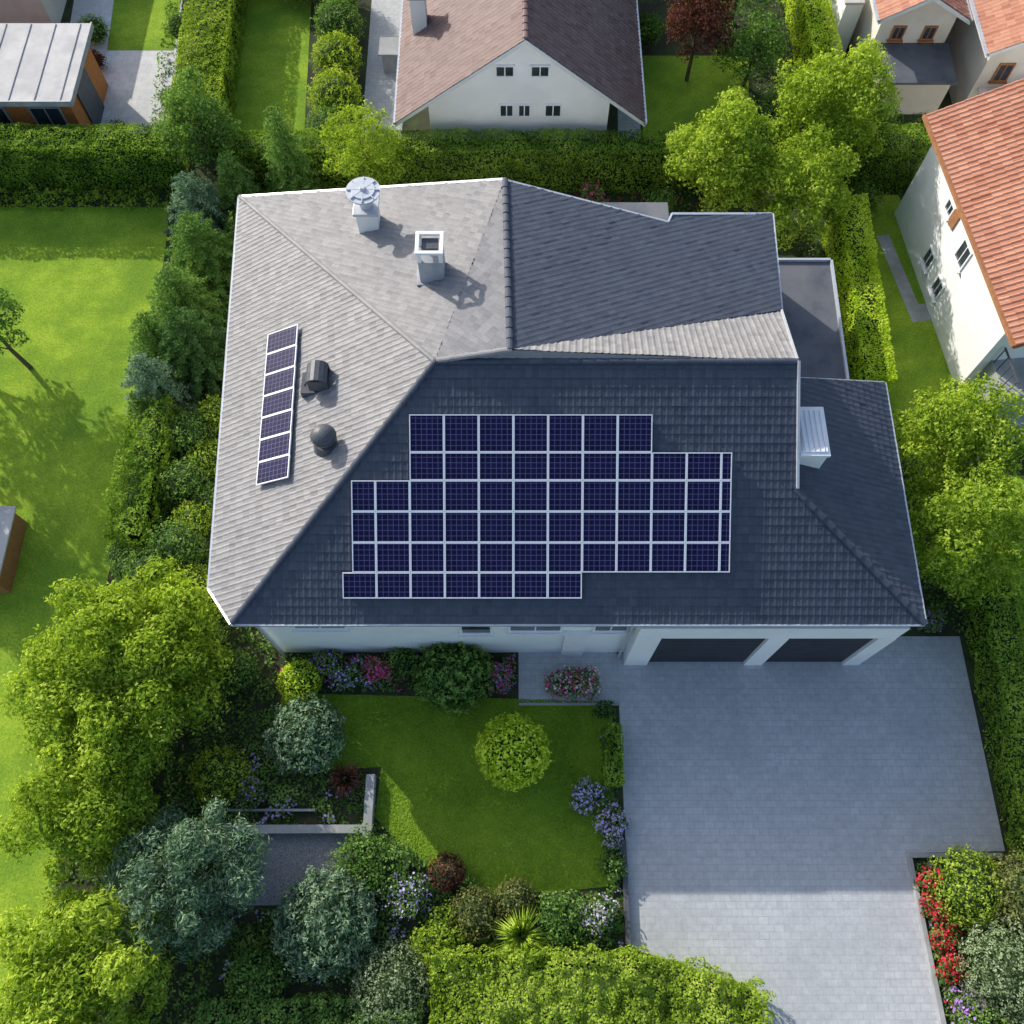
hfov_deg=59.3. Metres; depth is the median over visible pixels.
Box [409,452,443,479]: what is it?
solar panel
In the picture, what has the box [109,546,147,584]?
shrub
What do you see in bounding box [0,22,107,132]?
garden house
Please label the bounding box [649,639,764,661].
garage door
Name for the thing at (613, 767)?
hedge
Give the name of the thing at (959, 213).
house
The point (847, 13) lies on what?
house wall
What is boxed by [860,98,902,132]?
shrub
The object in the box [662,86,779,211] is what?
tree
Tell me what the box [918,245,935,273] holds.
window
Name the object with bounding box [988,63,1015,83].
window
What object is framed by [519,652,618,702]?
front path
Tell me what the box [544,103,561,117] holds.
window
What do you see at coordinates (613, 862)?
shrub
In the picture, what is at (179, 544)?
shrub
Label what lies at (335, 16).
shrub
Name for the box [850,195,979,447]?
yard lawn
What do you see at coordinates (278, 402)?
solar panel
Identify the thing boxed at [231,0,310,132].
lawn
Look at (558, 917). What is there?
shrub
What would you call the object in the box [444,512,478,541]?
solar panel
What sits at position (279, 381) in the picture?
solar panel
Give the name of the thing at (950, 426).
tree
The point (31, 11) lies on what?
house
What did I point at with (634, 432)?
solar panel
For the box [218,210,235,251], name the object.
shrub
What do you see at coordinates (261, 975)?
shrub
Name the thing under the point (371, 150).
tree
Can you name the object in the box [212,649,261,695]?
shrub
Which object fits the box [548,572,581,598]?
solar panel
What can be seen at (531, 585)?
solar panel
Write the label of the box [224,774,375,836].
garden wall
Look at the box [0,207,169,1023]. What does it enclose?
neighbour lawn
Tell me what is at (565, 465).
solar panel
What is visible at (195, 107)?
tree
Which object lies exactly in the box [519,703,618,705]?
path kerb
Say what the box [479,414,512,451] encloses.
solar panel
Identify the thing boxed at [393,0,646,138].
house
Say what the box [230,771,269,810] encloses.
shrub
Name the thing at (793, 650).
garage door
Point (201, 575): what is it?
shrub
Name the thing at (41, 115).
window
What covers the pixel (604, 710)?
shrub
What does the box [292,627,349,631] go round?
window
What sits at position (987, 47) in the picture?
house
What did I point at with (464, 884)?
ornamental grass
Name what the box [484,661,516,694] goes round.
shrub
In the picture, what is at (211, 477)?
ground cover
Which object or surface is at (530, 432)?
solar panel
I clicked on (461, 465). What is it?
solar panel
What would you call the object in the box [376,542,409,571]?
solar panel
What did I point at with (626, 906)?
edging wall
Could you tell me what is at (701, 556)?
solar panel
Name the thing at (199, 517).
shrub
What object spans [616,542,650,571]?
solar panel
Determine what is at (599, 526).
solar panel
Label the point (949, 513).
tree
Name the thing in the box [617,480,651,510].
solar panel
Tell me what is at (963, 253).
window
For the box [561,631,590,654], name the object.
door
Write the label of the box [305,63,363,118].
shrub
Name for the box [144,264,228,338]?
conifer tree
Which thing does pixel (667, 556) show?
solar panel
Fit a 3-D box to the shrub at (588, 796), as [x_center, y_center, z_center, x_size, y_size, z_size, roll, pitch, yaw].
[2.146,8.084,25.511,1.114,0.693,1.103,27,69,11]
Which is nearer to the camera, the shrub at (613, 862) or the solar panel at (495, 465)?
the solar panel at (495, 465)
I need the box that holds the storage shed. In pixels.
[0,506,26,592]
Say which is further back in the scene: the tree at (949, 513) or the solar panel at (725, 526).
the tree at (949, 513)
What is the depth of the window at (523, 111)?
32.94 m
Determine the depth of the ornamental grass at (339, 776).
25.67 m
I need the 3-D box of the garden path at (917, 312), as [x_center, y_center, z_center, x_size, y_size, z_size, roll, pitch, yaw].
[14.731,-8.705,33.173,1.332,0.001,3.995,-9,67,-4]
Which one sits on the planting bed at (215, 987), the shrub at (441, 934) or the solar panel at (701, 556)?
the shrub at (441, 934)
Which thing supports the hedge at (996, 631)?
on the ground at (420, 120)
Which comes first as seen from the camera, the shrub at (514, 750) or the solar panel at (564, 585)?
the solar panel at (564, 585)
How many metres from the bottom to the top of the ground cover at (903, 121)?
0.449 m
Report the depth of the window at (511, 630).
25.17 m
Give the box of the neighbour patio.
[70,0,181,132]
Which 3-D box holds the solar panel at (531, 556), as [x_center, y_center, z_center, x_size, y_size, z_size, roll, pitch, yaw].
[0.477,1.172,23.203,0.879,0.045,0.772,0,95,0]
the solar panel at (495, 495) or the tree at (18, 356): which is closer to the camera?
the solar panel at (495, 495)
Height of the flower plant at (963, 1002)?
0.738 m
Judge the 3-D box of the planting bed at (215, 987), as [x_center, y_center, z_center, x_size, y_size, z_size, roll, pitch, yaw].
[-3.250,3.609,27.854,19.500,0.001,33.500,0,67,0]
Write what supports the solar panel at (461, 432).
attached to the mounting rail
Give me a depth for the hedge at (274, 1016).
23.11 m
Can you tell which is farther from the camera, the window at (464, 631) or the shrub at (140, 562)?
the shrub at (140, 562)
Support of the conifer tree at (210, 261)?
on the planting bed at (215, 987)
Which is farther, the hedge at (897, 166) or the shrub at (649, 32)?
the shrub at (649, 32)
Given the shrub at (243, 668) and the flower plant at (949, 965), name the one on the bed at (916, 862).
the flower plant at (949, 965)
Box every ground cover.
[0,183,175,210]
[23,604,276,1023]
[110,201,236,603]
[149,0,187,131]
[212,689,623,992]
[278,653,515,693]
[565,190,719,211]
[599,708,624,941]
[683,0,813,161]
[794,221,821,257]
[855,96,930,146]
[899,445,992,632]
[915,861,1023,1023]
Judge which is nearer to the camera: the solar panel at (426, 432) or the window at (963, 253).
the solar panel at (426, 432)
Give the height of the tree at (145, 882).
3.599 m
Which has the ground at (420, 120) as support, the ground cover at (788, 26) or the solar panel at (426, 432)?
the ground cover at (788, 26)
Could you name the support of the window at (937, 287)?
in the house at (959, 213)
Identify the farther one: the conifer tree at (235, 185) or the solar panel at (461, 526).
the conifer tree at (235, 185)
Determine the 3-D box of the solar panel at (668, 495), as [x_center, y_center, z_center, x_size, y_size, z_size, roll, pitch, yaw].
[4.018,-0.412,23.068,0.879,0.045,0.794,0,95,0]
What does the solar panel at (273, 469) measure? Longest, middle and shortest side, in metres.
1.120 x 0.670 x 0.045 m
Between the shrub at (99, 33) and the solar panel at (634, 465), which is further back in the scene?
the shrub at (99, 33)
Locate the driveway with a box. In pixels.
[617,654,1004,1023]
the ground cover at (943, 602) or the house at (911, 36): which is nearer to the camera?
the ground cover at (943, 602)
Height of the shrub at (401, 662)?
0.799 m
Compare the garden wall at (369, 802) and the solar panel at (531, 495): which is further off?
the garden wall at (369, 802)
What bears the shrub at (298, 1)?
on the ground at (420, 120)
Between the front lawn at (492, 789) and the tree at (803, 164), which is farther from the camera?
the tree at (803, 164)
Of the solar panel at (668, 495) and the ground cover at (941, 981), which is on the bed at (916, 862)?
the ground cover at (941, 981)
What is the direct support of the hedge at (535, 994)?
on the planting bed at (215, 987)
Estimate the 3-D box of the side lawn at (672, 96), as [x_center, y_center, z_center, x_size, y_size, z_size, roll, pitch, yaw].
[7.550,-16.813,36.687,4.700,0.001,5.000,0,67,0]
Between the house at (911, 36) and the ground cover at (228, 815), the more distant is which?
the house at (911, 36)
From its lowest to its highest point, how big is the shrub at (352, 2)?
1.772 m
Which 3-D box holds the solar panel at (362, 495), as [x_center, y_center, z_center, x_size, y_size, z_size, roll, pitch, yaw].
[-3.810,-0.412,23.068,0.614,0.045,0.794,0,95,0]
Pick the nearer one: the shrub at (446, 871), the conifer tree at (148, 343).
the shrub at (446, 871)
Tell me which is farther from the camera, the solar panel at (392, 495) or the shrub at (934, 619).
the shrub at (934, 619)
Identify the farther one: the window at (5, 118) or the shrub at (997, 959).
the window at (5, 118)
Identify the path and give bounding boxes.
[362,0,402,137]
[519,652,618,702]
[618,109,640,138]
[876,636,962,653]
[877,234,930,321]
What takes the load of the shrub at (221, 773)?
on the planting bed at (215, 987)
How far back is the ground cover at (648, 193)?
34.42 m
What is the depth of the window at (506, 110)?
32.94 m
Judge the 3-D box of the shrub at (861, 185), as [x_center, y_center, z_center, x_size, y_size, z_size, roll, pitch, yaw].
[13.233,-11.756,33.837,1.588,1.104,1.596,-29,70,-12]
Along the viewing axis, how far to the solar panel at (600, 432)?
22.92 m
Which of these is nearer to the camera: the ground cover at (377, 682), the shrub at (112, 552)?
the ground cover at (377, 682)
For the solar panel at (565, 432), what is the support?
on the mounting rail
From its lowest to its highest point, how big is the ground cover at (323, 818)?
0.488 m
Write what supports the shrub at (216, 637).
on the ground cover at (228, 815)
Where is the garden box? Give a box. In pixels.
[378,37,398,72]
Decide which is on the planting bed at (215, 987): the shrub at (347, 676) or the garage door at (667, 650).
the shrub at (347, 676)
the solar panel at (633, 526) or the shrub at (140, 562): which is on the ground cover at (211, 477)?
the shrub at (140, 562)
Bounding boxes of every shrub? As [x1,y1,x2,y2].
[76,13,110,45]
[90,46,107,70]
[102,539,138,571]
[105,118,132,132]
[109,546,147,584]
[118,546,176,594]
[143,516,209,574]
[157,455,213,505]
[158,404,216,458]
[160,9,189,41]
[169,560,213,608]
[170,500,212,541]
[172,617,226,664]
[186,438,217,478]
[186,740,255,810]
[192,482,214,515]
[197,394,220,433]
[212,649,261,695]
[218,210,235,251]
[220,935,296,1009]
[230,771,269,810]
[261,691,347,775]
[266,860,377,985]
[275,657,323,702]
[281,0,322,8]
[302,101,352,138]
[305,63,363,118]
[309,29,363,80]
[309,649,343,679]
[310,0,366,42]
[317,0,361,7]
[325,823,416,904]
[328,657,375,691]
[345,935,432,1023]
[362,655,391,681]
[376,864,433,919]
[382,647,418,686]
[408,900,467,966]
[410,641,494,718]
[427,850,466,892]
[447,882,502,944]
[471,711,551,792]
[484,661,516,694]
[493,873,537,920]
[535,889,586,949]
[540,665,601,702]
[569,775,609,816]
[577,893,619,937]
[578,178,609,201]
[592,699,615,718]
[592,801,630,854]
[595,840,628,881]
[639,11,668,44]
[646,186,676,215]
[747,87,796,137]
[849,176,883,217]
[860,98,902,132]
[921,603,946,632]
[926,842,1009,938]
[952,1005,1008,1023]
[954,910,1023,1023]
[982,845,1023,935]
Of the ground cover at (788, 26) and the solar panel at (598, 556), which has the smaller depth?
the solar panel at (598, 556)
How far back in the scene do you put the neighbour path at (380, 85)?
37.45 m
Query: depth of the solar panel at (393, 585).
23.25 m
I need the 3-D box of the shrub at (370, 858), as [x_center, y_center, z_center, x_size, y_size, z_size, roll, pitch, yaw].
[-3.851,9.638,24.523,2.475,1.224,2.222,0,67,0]
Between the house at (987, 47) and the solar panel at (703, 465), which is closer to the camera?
the solar panel at (703, 465)
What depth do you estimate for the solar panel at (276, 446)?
24.50 m
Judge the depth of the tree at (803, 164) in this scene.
30.68 m
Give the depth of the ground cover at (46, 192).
34.35 m
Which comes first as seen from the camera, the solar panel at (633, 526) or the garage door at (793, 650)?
the solar panel at (633, 526)
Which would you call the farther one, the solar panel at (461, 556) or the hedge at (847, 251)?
the hedge at (847, 251)
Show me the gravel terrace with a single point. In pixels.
(291, 857)
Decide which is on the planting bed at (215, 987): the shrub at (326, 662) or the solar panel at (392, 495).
the shrub at (326, 662)
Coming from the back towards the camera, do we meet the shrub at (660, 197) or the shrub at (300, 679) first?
the shrub at (660, 197)
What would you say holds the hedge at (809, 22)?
on the ground at (420, 120)
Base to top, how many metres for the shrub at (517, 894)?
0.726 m
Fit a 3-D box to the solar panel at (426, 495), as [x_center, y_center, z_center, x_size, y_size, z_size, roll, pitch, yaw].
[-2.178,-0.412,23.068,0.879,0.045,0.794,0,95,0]
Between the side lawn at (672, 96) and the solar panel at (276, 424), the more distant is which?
the side lawn at (672, 96)
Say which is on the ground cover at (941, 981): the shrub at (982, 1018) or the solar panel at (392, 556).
the shrub at (982, 1018)
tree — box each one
[0,288,32,369]
[0,554,237,788]
[0,714,168,885]
[0,880,176,1023]
[95,794,271,964]
[120,350,204,432]
[125,309,193,376]
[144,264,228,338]
[150,63,244,174]
[155,305,226,403]
[160,168,235,252]
[163,210,234,310]
[214,150,271,226]
[262,102,327,192]
[318,99,415,185]
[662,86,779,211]
[663,0,735,81]
[710,6,791,86]
[726,0,774,23]
[736,120,860,250]
[763,34,902,179]
[893,372,1023,500]
[906,457,1023,608]
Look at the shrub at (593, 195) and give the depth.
33.71 m
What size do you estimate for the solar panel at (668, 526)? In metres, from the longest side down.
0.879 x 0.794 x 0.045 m
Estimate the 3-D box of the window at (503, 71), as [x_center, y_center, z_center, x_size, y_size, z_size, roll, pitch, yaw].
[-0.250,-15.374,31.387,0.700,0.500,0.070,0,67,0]
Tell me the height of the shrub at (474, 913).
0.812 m
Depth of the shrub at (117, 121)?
35.00 m
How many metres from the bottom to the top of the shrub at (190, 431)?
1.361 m
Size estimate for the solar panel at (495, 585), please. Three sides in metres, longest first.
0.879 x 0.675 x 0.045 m
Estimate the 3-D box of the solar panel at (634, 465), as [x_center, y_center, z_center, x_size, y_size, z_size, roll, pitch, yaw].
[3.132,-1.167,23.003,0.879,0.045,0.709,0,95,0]
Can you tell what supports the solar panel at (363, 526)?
attached to the mounting rail
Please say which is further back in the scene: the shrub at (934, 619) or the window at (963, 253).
the window at (963, 253)
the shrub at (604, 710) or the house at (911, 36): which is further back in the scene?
the house at (911, 36)
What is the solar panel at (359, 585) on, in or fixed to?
attached to the mounting rail
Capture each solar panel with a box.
[256,454,290,485]
[258,432,291,461]
[259,409,292,439]
[261,387,294,417]
[263,366,295,395]
[264,345,297,374]
[266,324,298,354]
[342,572,376,598]
[351,480,375,510]
[351,512,375,541]
[352,542,375,571]
[375,480,409,510]
[376,512,409,541]
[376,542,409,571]
[376,572,410,598]
[409,414,443,451]
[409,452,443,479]
[410,480,443,510]
[410,512,444,541]
[410,542,444,571]
[411,572,444,598]
[444,414,478,451]
[444,452,478,479]
[444,480,478,510]
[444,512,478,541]
[445,542,478,571]
[445,572,478,598]
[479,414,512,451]
[479,452,512,479]
[479,480,512,510]
[479,512,512,541]
[479,542,512,571]
[479,572,512,598]
[513,414,547,451]
[513,452,547,479]
[513,480,547,510]
[513,512,547,541]
[513,542,547,571]
[513,572,547,598]
[548,414,582,451]
[548,452,582,479]
[548,480,581,510]
[548,512,581,541]
[548,542,581,571]
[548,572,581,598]
[582,480,616,510]
[582,512,616,541]
[582,542,615,571]
[583,414,617,451]
[583,452,616,479]
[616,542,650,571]
[617,414,652,451]
[617,452,651,479]
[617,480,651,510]
[617,512,650,541]
[651,480,685,510]
[651,512,685,541]
[651,542,684,571]
[652,452,686,479]
[685,512,719,541]
[685,542,719,571]
[686,452,720,479]
[686,480,720,510]
[719,542,729,571]
[720,480,731,510]
[720,512,730,541]
[721,452,731,479]
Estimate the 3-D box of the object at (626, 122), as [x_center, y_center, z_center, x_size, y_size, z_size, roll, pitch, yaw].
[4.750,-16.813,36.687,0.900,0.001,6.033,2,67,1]
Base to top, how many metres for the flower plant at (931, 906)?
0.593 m
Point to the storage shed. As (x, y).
(13, 525)
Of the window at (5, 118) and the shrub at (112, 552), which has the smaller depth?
the shrub at (112, 552)
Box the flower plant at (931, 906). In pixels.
[918,888,952,921]
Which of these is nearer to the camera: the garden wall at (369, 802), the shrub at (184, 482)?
the garden wall at (369, 802)
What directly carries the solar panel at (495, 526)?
attached to the mounting rail
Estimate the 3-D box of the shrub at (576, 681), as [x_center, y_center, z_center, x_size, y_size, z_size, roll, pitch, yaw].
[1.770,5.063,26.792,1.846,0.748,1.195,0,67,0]
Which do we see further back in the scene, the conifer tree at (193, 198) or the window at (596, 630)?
the conifer tree at (193, 198)
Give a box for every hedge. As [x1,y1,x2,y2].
[0,122,190,194]
[99,393,181,554]
[167,0,249,155]
[193,988,428,1023]
[221,127,729,194]
[423,938,775,1023]
[601,722,625,788]
[781,0,855,139]
[821,193,897,391]
[827,122,931,194]
[957,572,1023,861]
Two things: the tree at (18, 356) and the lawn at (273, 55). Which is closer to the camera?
the tree at (18, 356)
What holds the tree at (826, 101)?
on the ground at (420, 120)
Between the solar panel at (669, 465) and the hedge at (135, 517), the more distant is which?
the hedge at (135, 517)
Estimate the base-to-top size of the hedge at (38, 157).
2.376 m
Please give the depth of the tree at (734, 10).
36.20 m
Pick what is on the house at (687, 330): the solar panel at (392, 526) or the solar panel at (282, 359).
the solar panel at (282, 359)
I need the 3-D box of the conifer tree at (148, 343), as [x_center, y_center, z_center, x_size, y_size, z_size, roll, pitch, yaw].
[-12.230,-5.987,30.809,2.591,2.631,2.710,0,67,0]
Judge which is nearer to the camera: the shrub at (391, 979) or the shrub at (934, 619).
the shrub at (391, 979)
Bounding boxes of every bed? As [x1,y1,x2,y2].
[35,217,759,1023]
[913,859,1022,1023]
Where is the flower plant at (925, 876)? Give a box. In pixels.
[911,865,945,895]
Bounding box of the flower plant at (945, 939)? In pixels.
[927,916,961,952]
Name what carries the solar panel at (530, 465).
attached to the mounting rail
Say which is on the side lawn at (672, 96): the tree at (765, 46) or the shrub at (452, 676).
the tree at (765, 46)
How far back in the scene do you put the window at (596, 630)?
25.17 m
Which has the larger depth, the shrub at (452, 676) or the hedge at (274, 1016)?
the shrub at (452, 676)
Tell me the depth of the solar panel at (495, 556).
23.19 m
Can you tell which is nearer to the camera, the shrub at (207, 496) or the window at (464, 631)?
the window at (464, 631)
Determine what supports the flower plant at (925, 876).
on the bed at (916, 862)
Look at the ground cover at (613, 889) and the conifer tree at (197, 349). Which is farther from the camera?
the conifer tree at (197, 349)
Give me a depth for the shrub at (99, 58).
36.91 m
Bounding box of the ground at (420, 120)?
[0,0,1023,1023]
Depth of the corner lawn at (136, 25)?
38.39 m
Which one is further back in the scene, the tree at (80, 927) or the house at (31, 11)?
the house at (31, 11)
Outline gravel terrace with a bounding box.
[225,834,361,904]
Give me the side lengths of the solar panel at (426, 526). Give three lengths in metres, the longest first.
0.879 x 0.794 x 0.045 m
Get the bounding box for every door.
[77,67,104,130]
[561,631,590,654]
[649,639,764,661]
[765,639,871,661]
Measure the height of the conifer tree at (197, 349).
3.502 m
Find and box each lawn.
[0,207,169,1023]
[107,0,179,49]
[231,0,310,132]
[277,694,613,892]
[642,56,748,138]
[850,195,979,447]
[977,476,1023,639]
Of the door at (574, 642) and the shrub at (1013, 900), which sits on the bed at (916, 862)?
the shrub at (1013, 900)
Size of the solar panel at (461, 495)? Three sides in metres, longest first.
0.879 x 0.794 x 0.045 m
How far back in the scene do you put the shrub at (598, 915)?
24.19 m
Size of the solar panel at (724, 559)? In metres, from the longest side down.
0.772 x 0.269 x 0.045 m
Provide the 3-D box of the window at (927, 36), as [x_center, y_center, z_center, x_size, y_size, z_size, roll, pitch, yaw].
[16.200,-18.574,34.984,0.600,0.660,0.140,0,67,0]
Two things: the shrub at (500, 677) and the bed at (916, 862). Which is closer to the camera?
the bed at (916, 862)
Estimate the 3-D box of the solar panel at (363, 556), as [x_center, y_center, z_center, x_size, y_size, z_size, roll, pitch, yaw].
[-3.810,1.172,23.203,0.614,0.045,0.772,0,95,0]
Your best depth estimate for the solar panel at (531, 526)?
23.12 m
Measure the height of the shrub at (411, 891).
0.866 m
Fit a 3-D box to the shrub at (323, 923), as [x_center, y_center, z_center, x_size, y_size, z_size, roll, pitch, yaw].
[-5.019,10.755,23.663,2.989,1.843,3.070,0,67,0]
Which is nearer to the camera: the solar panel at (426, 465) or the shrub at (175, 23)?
the solar panel at (426, 465)
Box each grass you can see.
[322,758,364,799]
[454,874,478,896]
[490,903,554,968]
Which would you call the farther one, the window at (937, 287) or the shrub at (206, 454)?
the window at (937, 287)
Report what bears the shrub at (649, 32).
on the ground at (420, 120)
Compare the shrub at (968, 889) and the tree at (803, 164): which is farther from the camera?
the tree at (803, 164)
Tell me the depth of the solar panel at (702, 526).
23.12 m
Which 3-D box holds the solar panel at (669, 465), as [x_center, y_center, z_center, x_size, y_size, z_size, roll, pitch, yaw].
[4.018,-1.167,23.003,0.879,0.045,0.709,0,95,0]
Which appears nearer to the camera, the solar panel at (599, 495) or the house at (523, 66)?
the solar panel at (599, 495)
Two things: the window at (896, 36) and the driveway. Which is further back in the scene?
the window at (896, 36)
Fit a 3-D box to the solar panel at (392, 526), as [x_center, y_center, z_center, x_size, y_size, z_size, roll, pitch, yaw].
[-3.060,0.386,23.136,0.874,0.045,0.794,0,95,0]
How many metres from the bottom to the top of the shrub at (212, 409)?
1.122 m
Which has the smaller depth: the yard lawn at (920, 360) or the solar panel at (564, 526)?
the solar panel at (564, 526)
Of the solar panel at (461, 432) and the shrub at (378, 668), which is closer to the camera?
the solar panel at (461, 432)
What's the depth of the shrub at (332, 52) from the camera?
36.03 m
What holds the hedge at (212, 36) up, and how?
on the ground at (420, 120)
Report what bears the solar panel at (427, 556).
attached to the mounting rail
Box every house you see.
[0,0,66,22]
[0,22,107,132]
[207,176,927,664]
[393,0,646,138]
[849,0,972,113]
[894,79,1023,442]
[944,0,1023,104]
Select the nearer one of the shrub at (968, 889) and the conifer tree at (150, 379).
the shrub at (968, 889)
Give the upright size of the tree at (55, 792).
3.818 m
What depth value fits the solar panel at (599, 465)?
22.99 m
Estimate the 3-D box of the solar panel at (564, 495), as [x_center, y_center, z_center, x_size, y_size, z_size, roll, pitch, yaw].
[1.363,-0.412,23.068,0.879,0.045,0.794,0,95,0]
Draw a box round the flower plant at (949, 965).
[933,950,972,986]
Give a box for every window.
[0,107,15,132]
[27,107,72,132]
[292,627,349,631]
[459,627,493,636]
[495,65,514,77]
[499,103,513,117]
[507,627,563,634]
[517,103,530,117]
[530,65,549,77]
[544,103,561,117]
[590,627,628,634]
[887,25,907,42]
[917,25,938,42]
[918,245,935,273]
[927,274,944,302]
[940,196,955,221]
[950,237,972,273]
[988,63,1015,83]
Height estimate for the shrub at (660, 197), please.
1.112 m
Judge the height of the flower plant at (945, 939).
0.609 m
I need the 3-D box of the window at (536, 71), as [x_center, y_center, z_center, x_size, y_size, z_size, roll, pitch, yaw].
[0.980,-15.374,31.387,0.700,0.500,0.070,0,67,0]
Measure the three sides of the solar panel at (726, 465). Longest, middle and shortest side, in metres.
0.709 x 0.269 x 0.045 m
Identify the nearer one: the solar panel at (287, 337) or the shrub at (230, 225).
the solar panel at (287, 337)
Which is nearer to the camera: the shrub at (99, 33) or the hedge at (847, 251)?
the hedge at (847, 251)
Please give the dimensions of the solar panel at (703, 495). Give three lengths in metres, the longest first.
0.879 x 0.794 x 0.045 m
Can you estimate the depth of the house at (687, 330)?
24.04 m
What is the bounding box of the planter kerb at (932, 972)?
[906,853,1002,1023]
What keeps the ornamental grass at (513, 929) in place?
on the planting bed at (215, 987)
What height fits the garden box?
0.970 m
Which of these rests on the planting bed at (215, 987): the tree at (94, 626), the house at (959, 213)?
the tree at (94, 626)
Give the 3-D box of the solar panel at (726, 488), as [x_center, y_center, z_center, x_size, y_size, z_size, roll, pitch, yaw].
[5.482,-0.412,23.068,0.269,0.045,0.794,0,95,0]
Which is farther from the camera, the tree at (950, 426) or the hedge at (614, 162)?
the hedge at (614, 162)
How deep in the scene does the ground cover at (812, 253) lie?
33.59 m
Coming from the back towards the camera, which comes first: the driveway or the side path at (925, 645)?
the side path at (925, 645)
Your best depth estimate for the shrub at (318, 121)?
34.42 m
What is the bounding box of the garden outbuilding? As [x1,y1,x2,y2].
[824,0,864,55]
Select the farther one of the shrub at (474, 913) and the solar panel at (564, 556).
the shrub at (474, 913)
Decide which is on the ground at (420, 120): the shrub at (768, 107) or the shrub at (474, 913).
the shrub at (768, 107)
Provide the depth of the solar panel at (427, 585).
23.25 m
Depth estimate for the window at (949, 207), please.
30.58 m
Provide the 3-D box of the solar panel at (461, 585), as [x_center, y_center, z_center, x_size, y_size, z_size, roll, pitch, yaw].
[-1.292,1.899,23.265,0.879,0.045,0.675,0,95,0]
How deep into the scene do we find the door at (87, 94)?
35.29 m
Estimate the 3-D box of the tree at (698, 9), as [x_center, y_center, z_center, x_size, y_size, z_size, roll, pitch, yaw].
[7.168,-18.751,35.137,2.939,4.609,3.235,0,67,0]
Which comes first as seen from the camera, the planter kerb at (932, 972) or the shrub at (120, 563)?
the planter kerb at (932, 972)
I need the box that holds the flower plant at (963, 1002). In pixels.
[944,979,990,1023]
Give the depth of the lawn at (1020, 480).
28.74 m
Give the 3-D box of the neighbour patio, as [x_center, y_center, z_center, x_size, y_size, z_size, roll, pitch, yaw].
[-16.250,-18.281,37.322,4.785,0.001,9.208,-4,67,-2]
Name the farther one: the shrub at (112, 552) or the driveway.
the shrub at (112, 552)
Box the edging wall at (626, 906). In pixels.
[621,839,630,943]
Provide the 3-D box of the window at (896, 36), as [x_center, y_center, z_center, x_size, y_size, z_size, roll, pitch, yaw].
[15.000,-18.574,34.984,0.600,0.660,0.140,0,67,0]
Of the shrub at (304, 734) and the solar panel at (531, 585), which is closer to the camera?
the solar panel at (531, 585)
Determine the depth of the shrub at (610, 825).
25.16 m
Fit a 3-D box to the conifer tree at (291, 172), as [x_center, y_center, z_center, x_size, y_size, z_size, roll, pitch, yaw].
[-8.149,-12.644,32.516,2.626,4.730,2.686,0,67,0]
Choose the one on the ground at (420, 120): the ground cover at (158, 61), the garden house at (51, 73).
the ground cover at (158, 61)

